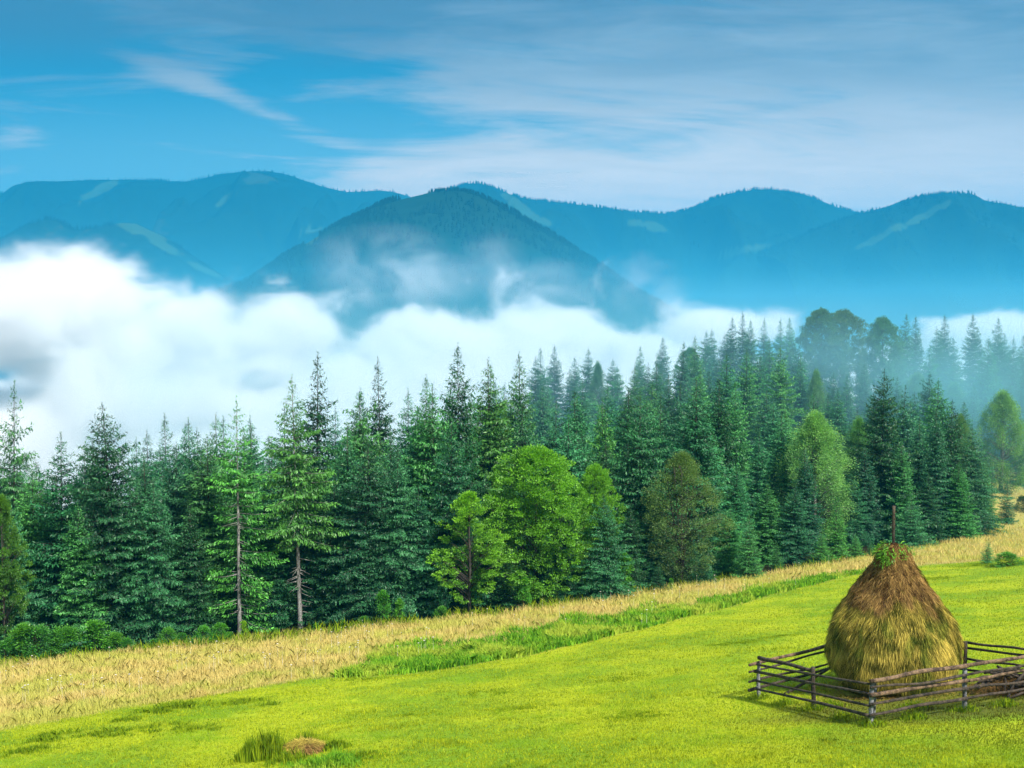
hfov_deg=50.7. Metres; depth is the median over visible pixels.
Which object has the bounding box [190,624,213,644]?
bush
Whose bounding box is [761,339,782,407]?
spruce tree
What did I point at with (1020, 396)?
spruce tree
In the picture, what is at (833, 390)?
spruce tree
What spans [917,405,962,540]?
spruce tree
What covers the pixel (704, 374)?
spruce tree
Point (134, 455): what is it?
spruce tree
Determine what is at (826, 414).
spruce tree
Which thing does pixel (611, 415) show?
spruce tree
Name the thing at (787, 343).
spruce tree
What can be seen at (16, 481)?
spruce tree
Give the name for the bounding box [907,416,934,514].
spruce tree
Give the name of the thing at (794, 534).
spruce tree
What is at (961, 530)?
spruce tree
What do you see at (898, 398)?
spruce tree
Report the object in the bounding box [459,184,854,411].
mountain
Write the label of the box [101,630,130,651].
bush
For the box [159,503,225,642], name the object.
spruce tree
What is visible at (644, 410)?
spruce tree
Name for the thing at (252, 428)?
spruce tree
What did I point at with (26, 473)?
spruce tree
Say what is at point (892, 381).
spruce tree
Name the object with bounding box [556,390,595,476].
spruce tree
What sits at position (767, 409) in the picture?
spruce tree
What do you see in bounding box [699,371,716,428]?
spruce tree
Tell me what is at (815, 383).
birch tree
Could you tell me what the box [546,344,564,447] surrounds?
spruce tree
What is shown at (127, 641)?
bush
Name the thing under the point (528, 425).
spruce tree
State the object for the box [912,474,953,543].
spruce tree
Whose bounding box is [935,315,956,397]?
spruce tree
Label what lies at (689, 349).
leafy tree
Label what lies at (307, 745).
old hay heap
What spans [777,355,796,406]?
spruce tree
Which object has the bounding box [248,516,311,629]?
spruce tree
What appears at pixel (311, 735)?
weed clump
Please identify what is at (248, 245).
mountain
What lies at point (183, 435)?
spruce tree
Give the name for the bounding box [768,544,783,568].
young spruce tree
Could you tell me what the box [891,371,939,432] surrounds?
birch tree
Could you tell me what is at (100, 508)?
spruce tree
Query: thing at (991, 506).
spruce tree
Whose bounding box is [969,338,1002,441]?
spruce tree
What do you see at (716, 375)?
spruce tree
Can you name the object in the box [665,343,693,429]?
spruce tree
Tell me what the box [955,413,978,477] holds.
birch tree
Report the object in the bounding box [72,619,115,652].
bush
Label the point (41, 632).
bush
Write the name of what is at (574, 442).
spruce tree
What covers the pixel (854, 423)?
spruce tree
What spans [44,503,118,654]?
spruce tree
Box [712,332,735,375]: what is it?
spruce tree
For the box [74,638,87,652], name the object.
bush
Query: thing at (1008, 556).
bush
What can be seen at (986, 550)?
young spruce tree
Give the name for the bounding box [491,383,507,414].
spruce tree
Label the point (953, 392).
birch tree
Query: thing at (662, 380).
spruce tree
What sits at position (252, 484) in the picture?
spruce tree
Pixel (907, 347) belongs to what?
spruce tree
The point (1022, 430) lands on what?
spruce tree
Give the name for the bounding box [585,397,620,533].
spruce tree
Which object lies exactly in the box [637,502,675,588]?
spruce tree
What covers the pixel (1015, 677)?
brushwood heap
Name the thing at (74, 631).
bush
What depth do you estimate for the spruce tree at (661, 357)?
164.07 m
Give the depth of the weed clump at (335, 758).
26.13 m
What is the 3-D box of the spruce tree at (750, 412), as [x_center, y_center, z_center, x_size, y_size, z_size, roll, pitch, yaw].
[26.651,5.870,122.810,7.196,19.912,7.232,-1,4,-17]
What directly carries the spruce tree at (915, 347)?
on the ground at (482, 694)
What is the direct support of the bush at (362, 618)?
on the ground at (482, 694)
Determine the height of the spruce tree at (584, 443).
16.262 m
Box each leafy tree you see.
[0,493,36,660]
[425,490,512,613]
[476,444,603,603]
[568,462,626,590]
[634,449,736,585]
[671,346,702,393]
[789,307,853,399]
[815,308,876,419]
[858,315,907,401]
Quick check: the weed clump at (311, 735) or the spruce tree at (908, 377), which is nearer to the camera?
the weed clump at (311, 735)
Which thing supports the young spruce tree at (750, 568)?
on the ground at (482, 694)
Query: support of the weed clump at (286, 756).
on the ground at (482, 694)
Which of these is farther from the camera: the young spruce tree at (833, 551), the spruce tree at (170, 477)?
the young spruce tree at (833, 551)
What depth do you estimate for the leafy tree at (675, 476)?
72.85 m
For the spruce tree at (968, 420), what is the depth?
124.87 m
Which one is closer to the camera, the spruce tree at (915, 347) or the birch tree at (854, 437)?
the birch tree at (854, 437)
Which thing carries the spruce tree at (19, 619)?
on the ground at (482, 694)
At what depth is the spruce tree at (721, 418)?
108.34 m
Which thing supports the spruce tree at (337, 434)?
on the ground at (482, 694)
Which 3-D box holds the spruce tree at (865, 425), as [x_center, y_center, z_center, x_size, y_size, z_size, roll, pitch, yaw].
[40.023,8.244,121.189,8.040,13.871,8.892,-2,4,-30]
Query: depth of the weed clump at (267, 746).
27.82 m
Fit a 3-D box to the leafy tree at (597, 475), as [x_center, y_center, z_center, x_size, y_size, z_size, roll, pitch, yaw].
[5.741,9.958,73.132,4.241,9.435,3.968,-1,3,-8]
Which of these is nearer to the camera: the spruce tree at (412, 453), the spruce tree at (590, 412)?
the spruce tree at (412, 453)
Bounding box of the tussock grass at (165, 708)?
[0,561,1023,758]
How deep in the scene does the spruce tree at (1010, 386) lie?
148.26 m
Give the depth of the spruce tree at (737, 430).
103.83 m
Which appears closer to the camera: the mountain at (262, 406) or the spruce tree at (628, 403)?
the spruce tree at (628, 403)
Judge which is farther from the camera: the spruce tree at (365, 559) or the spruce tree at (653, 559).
the spruce tree at (653, 559)
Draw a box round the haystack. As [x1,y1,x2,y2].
[822,506,964,698]
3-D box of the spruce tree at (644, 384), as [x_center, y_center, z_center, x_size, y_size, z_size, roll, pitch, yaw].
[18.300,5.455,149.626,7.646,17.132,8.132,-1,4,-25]
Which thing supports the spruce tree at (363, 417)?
on the ground at (482, 694)
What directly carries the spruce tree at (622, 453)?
on the ground at (482, 694)
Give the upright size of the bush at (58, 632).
2.234 m
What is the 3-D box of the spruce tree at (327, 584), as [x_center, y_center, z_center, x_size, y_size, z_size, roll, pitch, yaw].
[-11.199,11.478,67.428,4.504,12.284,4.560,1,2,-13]
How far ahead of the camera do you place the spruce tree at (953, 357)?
168.44 m
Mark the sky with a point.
(658, 105)
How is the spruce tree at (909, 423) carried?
on the ground at (482, 694)
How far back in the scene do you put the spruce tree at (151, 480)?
80.05 m
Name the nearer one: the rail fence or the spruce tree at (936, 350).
the rail fence
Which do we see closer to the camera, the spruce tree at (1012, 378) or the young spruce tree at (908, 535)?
the young spruce tree at (908, 535)
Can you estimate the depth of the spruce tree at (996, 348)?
167.56 m
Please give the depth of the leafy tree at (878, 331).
164.71 m
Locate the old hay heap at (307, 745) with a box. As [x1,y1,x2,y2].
[282,733,328,755]
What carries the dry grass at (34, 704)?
on the ground at (482, 694)
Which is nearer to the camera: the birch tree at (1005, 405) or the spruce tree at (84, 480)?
the spruce tree at (84, 480)
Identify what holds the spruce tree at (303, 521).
on the ground at (482, 694)
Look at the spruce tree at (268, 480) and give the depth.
73.50 m
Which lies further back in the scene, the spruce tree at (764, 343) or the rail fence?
the spruce tree at (764, 343)
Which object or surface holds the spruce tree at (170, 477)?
on the ground at (482, 694)
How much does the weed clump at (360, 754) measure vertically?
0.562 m
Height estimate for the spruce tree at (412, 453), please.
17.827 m
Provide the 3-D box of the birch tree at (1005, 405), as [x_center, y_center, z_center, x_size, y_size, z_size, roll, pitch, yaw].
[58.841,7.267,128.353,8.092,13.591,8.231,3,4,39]
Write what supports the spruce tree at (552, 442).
on the ground at (482, 694)
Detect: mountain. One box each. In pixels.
[0,171,409,281]
[0,190,722,512]
[0,220,232,464]
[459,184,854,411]
[755,193,1023,399]
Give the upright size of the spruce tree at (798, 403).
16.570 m
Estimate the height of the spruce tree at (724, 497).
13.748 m
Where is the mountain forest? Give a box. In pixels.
[0,169,1023,456]
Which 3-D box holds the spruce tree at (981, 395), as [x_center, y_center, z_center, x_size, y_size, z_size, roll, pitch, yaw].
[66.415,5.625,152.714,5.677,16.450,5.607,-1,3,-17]
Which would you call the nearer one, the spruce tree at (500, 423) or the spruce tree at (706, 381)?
the spruce tree at (500, 423)
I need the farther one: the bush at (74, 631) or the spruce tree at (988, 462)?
the spruce tree at (988, 462)
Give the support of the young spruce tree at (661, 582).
on the ground at (482, 694)
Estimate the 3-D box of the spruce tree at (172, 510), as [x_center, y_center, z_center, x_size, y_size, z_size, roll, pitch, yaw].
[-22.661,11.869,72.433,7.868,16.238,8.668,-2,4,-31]
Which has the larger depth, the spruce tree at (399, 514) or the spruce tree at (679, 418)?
the spruce tree at (679, 418)
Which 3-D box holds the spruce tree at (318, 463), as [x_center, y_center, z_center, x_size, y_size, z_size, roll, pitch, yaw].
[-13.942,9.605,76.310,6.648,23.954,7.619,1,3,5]
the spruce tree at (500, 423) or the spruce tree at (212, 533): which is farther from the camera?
the spruce tree at (500, 423)
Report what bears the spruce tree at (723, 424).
on the ground at (482, 694)
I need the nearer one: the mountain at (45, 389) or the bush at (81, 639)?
the bush at (81, 639)
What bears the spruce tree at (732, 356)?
on the ground at (482, 694)
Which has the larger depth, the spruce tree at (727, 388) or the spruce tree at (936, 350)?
the spruce tree at (936, 350)
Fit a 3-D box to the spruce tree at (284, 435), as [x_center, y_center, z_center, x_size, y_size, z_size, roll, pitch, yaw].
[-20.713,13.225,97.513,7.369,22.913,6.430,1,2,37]
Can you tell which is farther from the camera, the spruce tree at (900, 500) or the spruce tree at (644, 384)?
the spruce tree at (644, 384)
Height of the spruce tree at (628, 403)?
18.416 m
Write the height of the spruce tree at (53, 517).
16.863 m
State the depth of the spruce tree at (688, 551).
76.58 m
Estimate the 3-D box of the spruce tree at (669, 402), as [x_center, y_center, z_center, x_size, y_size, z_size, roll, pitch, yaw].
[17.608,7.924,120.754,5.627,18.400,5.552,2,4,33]
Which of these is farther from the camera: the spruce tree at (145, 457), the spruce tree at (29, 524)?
the spruce tree at (145, 457)
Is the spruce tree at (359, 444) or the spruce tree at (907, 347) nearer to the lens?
the spruce tree at (359, 444)
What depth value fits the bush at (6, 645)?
58.68 m
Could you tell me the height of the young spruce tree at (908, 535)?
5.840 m
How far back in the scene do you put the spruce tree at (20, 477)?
80.31 m
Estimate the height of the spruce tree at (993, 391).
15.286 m
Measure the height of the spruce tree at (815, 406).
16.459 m
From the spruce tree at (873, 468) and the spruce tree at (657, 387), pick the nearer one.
the spruce tree at (873, 468)
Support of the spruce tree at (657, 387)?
on the ground at (482, 694)
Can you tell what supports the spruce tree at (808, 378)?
on the ground at (482, 694)
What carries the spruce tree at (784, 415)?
on the ground at (482, 694)
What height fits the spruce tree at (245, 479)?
18.340 m
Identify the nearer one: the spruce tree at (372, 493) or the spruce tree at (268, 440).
the spruce tree at (372, 493)
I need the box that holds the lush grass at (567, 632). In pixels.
[327,566,866,678]
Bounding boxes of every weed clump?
[223,721,290,762]
[254,746,309,767]
[275,744,385,767]
[289,727,336,741]
[321,737,354,751]
[349,748,389,761]
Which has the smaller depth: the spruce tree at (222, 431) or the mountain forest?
the spruce tree at (222, 431)
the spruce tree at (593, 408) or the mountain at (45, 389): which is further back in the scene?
the mountain at (45, 389)
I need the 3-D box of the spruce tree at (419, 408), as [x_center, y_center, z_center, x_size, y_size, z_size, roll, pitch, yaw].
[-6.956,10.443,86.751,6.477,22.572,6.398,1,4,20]
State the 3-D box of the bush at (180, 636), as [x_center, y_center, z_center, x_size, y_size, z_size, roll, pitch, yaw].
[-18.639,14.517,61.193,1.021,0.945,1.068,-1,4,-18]
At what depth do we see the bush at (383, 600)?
63.97 m
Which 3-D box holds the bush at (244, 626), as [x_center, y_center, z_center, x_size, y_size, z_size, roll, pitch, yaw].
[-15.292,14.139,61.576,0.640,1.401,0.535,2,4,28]
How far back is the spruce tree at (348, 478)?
69.27 m
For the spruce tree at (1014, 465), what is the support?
on the ground at (482, 694)
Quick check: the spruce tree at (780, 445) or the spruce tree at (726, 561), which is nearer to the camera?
the spruce tree at (726, 561)
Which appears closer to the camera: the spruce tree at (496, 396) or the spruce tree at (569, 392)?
the spruce tree at (496, 396)
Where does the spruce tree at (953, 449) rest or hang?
on the ground at (482, 694)
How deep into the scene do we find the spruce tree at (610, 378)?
161.04 m
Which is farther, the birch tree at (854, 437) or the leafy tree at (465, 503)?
the birch tree at (854, 437)
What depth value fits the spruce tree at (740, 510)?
84.46 m
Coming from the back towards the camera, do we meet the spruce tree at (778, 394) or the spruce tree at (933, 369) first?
the spruce tree at (933, 369)
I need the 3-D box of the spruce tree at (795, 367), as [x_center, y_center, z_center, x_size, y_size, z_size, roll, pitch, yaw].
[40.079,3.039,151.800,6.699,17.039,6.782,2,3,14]
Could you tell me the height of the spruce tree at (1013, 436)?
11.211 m
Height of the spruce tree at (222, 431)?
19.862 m
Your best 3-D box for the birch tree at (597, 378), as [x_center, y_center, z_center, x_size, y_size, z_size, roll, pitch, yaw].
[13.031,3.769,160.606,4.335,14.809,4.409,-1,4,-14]
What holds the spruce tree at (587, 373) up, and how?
on the ground at (482, 694)
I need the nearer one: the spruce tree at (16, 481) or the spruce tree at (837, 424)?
the spruce tree at (16, 481)
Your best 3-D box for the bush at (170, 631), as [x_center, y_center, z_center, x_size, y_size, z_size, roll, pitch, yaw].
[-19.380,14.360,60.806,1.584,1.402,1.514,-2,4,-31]
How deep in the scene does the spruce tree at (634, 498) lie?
76.56 m
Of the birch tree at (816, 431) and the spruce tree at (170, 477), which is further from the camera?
the birch tree at (816, 431)
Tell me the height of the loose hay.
1.378 m
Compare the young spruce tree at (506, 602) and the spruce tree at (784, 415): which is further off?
the spruce tree at (784, 415)
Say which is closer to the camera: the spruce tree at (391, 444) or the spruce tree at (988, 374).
the spruce tree at (391, 444)
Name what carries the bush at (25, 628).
on the ground at (482, 694)
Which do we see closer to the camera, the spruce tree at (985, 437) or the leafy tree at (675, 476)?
the leafy tree at (675, 476)
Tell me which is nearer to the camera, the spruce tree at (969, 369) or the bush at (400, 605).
the bush at (400, 605)
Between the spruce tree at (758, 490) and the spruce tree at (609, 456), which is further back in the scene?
the spruce tree at (758, 490)
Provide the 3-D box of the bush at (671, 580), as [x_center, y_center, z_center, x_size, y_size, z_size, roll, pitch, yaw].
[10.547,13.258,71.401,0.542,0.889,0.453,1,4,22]
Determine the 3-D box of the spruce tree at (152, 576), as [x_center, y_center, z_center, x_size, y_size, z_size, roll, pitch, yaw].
[-21.102,11.861,63.079,6.544,12.602,5.982,-3,4,-40]
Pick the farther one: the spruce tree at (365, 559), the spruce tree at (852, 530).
the spruce tree at (852, 530)
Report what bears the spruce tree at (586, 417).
on the ground at (482, 694)
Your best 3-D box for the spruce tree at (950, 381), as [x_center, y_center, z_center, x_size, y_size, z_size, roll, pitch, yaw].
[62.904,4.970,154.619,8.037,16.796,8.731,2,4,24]
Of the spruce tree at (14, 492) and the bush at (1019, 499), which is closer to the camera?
the spruce tree at (14, 492)
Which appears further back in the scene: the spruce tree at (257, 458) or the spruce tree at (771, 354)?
the spruce tree at (771, 354)
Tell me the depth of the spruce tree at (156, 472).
85.39 m
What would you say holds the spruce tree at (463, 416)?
on the ground at (482, 694)
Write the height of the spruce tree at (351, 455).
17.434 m
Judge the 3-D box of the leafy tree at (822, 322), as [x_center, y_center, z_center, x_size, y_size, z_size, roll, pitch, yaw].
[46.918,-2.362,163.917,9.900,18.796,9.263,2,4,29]
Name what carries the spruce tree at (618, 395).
on the ground at (482, 694)
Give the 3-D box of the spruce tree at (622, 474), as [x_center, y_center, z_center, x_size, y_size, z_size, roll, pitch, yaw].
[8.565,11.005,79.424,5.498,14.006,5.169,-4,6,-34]
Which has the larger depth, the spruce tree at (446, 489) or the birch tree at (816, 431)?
the birch tree at (816, 431)
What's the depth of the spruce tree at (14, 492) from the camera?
66.58 m
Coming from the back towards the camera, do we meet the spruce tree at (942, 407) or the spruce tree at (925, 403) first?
the spruce tree at (925, 403)
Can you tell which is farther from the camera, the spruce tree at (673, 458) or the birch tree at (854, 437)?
the birch tree at (854, 437)
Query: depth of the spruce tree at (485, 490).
71.35 m
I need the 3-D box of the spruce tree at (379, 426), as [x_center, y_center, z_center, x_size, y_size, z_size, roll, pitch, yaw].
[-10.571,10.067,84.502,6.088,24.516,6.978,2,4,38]
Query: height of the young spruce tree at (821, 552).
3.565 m
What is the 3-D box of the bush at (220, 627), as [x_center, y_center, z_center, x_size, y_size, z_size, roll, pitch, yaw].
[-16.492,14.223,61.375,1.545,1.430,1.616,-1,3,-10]
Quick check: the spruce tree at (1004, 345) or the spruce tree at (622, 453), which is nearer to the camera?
the spruce tree at (622, 453)
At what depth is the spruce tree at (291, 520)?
65.18 m
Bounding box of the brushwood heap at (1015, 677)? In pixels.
[958,665,1023,698]
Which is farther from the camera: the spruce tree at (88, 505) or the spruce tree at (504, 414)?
the spruce tree at (504, 414)
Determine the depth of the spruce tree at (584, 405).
132.27 m
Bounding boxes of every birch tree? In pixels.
[586,361,609,423]
[766,408,860,542]
[801,368,830,422]
[833,416,868,509]
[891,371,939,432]
[938,381,975,426]
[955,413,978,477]
[968,388,1023,493]
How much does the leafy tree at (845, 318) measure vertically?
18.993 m
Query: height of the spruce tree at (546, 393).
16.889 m
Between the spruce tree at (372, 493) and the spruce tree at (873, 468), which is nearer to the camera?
the spruce tree at (372, 493)
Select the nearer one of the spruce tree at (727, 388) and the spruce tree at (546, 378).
the spruce tree at (727, 388)
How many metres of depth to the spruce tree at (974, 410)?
146.47 m
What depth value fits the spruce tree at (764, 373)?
140.66 m
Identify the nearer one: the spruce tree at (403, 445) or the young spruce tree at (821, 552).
the young spruce tree at (821, 552)
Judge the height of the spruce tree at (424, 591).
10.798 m
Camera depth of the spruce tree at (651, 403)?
115.93 m
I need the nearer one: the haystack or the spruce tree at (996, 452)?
the haystack
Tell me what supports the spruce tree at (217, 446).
on the ground at (482, 694)
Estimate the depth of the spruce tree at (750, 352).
166.08 m
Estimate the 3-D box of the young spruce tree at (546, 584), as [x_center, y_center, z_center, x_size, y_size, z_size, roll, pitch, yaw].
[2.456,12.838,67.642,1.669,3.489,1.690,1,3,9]
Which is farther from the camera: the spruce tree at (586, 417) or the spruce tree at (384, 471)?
the spruce tree at (586, 417)
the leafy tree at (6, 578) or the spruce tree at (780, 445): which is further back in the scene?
the spruce tree at (780, 445)
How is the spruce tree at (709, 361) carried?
on the ground at (482, 694)
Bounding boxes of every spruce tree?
[0,379,55,613]
[0,404,197,652]
[0,453,22,519]
[0,498,54,658]
[2,460,28,504]
[11,454,29,516]
[11,469,60,635]
[15,468,72,589]
[19,461,30,490]
[22,431,105,655]
[26,460,60,519]
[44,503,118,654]
[57,450,96,539]
[71,483,133,558]
[72,461,124,614]
[77,438,111,501]
[103,483,204,648]
[120,437,142,513]
[120,458,176,633]
[125,429,163,514]
[128,460,156,536]
[134,444,178,491]
[150,441,192,574]
[151,414,181,483]
[156,446,187,534]
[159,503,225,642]
[161,428,254,631]
[167,434,260,636]
[175,425,191,477]
[177,417,202,480]
[197,412,236,535]
[201,396,289,635]
[214,415,235,504]
[223,434,266,627]
[231,487,298,633]
[233,418,264,504]
[238,425,270,512]
[246,440,314,613]
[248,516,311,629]
[254,374,353,627]
[259,434,284,503]
[269,408,292,488]
[282,352,344,610]
[286,444,322,608]
[296,470,356,625]
[300,438,428,625]
[303,388,389,619]
[306,424,378,618]
[323,406,348,495]
[325,510,393,624]
[335,423,379,493]
[344,392,371,458]
[348,448,446,619]
[362,356,405,488]
[369,433,413,545]
[380,423,401,480]
[389,485,451,618]
[394,389,417,482]
[398,407,435,571]
[399,382,465,598]
[404,375,446,482]
[407,403,443,490]
[407,419,501,614]
[433,346,501,568]
[433,386,465,436]
[458,474,519,605]
[462,398,508,486]
[464,357,531,577]
[464,398,477,459]
[473,371,510,508]
[485,548,522,610]
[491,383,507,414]
[496,410,510,461]
[497,382,509,417]
[500,351,544,492]
[501,404,550,591]
[518,356,553,435]
[522,408,539,445]
[526,348,556,423]
[526,415,593,590]
[528,386,556,488]
[530,401,578,577]
[533,507,586,601]
[536,377,559,454]
[539,385,558,441]
[540,564,562,604]
[545,428,596,522]
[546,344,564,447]
[556,367,578,435]
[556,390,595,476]
[563,392,592,455]
[563,421,584,475]
[564,357,586,424]
[564,494,650,601]
[570,383,598,455]
[578,346,596,416]
[578,437,629,588]
[580,421,592,458]
[583,393,598,452]
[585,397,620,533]
[586,389,601,452]
[590,381,620,461]
[594,391,710,584]
[596,360,625,426]
[607,388,650,502]
[608,367,627,436]
[609,394,642,474]
[613,446,643,542]
[613,509,650,591]
[615,367,644,441]
[623,434,653,510]
[630,345,647,404]
[631,366,657,417]
[631,400,669,463]
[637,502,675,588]
[638,358,674,432]
[641,390,680,570]
[642,383,664,447]
[647,562,671,591]
[652,337,674,416]
[653,376,749,577]
[655,367,667,426]
[659,373,678,450]
[662,381,690,463]
[663,426,706,557]
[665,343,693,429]
[665,394,727,516]
[671,534,701,581]
[677,338,707,413]
[688,368,711,447]
[688,550,716,583]
[691,354,714,400]
[694,376,758,541]
[697,330,714,394]
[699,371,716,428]
[699,432,744,566]
[701,331,719,389]
[702,358,733,428]
[708,355,751,485]
[708,399,731,444]
[708,508,750,579]
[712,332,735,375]
[714,466,760,566]
[719,380,755,510]
[720,317,744,401]
[727,352,764,485]
[729,513,764,578]
[733,319,759,409]
[734,311,756,386]
[739,359,775,442]
[742,354,772,451]
[743,399,785,494]
[743,429,775,540]
[746,389,779,494]
[746,484,787,565]
[754,346,809,458]
[755,318,774,372]
[756,412,799,541]
[757,351,783,415]
[758,487,822,564]
[760,408,797,518]
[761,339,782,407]
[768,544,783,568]
[772,319,787,390]
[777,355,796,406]
[779,317,797,394]
[782,345,810,425]
[786,356,812,450]
[790,448,828,553]
[795,389,833,517]
[798,360,821,420]
[809,528,835,562]
[816,393,852,485]
[820,394,841,470]
[821,497,850,560]
[824,372,841,419]
[825,474,879,547]
[834,397,894,486]
[835,375,855,448]
[837,369,948,544]
[841,536,865,558]
[843,425,893,520]
[843,448,885,545]
[846,410,864,460]
[851,365,876,423]
[856,404,892,480]
[867,543,873,554]
[870,358,900,423]
[880,440,927,544]
[884,385,926,512]
[884,495,938,548]
[886,375,907,451]
[889,334,911,399]
[898,314,919,414]
[903,317,924,387]
[903,391,928,467]
[904,372,946,458]
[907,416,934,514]
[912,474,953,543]
[915,378,971,477]
[917,344,940,411]
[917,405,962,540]
[921,399,1014,535]
[924,328,948,396]
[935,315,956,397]
[937,337,969,410]
[938,363,970,425]
[940,462,983,539]
[945,425,1014,533]
[955,402,977,493]
[958,315,985,413]
[962,383,987,460]
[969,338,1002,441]
[971,369,991,423]
[974,399,1007,462]
[974,460,1003,529]
[978,539,994,563]
[979,421,1015,465]
[980,377,999,431]
[982,445,996,479]
[986,320,1010,394]
[996,482,1018,523]
[997,335,1023,404]
[999,332,1014,387]
[1005,443,1023,488]
[1006,412,1023,466]
[1008,383,1019,430]
[1010,412,1023,469]
[1011,370,1023,418]
[1013,335,1023,392]
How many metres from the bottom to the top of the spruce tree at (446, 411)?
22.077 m
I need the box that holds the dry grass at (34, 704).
[0,470,1023,729]
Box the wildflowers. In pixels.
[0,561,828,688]
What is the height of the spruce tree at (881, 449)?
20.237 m
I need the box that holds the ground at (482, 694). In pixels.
[0,416,1023,767]
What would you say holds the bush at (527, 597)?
on the ground at (482, 694)
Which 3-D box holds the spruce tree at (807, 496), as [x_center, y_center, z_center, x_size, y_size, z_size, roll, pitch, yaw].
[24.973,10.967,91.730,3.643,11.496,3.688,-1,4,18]
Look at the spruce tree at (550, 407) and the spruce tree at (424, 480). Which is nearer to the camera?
the spruce tree at (424, 480)
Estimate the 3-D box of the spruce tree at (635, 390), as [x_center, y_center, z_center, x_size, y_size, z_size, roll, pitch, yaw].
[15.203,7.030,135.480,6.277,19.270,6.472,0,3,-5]
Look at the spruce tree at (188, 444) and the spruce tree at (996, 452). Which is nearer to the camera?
the spruce tree at (188, 444)
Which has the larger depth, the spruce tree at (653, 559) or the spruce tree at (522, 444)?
the spruce tree at (522, 444)
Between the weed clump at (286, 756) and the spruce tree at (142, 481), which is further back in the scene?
the spruce tree at (142, 481)
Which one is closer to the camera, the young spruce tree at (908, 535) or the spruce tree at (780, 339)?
the young spruce tree at (908, 535)
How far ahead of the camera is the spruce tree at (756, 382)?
134.05 m
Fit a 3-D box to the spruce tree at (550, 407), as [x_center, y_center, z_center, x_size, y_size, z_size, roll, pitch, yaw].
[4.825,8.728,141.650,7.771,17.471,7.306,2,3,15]
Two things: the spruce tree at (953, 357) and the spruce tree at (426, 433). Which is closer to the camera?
the spruce tree at (426, 433)
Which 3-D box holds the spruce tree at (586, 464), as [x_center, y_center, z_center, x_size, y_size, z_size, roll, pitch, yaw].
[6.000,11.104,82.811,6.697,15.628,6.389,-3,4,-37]
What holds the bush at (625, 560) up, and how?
on the ground at (482, 694)
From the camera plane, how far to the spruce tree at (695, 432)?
82.03 m
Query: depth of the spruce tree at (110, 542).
62.61 m
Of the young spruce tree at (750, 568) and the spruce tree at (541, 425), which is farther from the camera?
the spruce tree at (541, 425)
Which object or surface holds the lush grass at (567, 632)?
on the ground at (482, 694)
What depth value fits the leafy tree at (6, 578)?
60.30 m
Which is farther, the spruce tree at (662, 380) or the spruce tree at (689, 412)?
the spruce tree at (662, 380)
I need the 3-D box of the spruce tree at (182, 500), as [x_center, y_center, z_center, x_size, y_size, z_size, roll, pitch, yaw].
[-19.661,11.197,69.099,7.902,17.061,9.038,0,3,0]
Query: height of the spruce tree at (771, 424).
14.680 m
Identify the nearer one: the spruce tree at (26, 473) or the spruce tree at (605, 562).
the spruce tree at (605, 562)
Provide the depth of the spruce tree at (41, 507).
68.35 m
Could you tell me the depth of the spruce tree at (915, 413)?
125.18 m
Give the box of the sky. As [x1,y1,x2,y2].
[0,0,1023,213]
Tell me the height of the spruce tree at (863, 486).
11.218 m
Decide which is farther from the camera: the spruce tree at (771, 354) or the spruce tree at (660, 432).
the spruce tree at (771, 354)
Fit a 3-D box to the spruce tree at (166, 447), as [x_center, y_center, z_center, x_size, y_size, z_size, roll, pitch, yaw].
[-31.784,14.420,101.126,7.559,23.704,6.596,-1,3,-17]
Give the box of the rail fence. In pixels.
[748,641,1023,725]
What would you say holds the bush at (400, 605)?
on the ground at (482, 694)
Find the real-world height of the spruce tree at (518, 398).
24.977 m
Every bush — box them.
[0,635,32,661]
[7,622,43,657]
[16,623,60,662]
[41,625,78,658]
[49,623,92,655]
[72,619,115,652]
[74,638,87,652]
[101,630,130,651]
[119,636,136,651]
[148,639,156,647]
[156,627,178,644]
[176,632,188,646]
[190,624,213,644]
[209,622,233,641]
[240,620,249,636]
[356,616,370,623]
[375,589,391,620]
[393,598,404,619]
[431,605,450,618]
[514,577,531,607]
[614,552,634,596]
[668,578,674,588]
[993,550,1023,567]
[1013,495,1023,512]
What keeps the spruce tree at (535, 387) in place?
on the ground at (482, 694)
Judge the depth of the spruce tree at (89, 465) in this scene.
88.39 m
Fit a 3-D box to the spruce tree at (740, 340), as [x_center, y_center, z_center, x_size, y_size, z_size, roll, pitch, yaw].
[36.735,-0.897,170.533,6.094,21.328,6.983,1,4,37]
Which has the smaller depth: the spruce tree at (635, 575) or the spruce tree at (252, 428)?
the spruce tree at (635, 575)
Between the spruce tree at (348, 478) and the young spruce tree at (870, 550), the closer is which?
the spruce tree at (348, 478)
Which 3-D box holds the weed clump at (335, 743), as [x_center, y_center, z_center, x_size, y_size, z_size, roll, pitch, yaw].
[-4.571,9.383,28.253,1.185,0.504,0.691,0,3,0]
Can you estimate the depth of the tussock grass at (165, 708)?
32.49 m
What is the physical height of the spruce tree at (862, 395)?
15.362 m
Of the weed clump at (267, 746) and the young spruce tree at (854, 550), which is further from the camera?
the young spruce tree at (854, 550)
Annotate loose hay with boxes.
[782,677,981,704]
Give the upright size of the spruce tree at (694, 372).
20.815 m
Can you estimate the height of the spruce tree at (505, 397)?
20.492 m
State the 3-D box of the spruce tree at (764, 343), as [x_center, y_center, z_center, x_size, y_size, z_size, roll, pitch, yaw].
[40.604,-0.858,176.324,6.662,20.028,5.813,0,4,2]

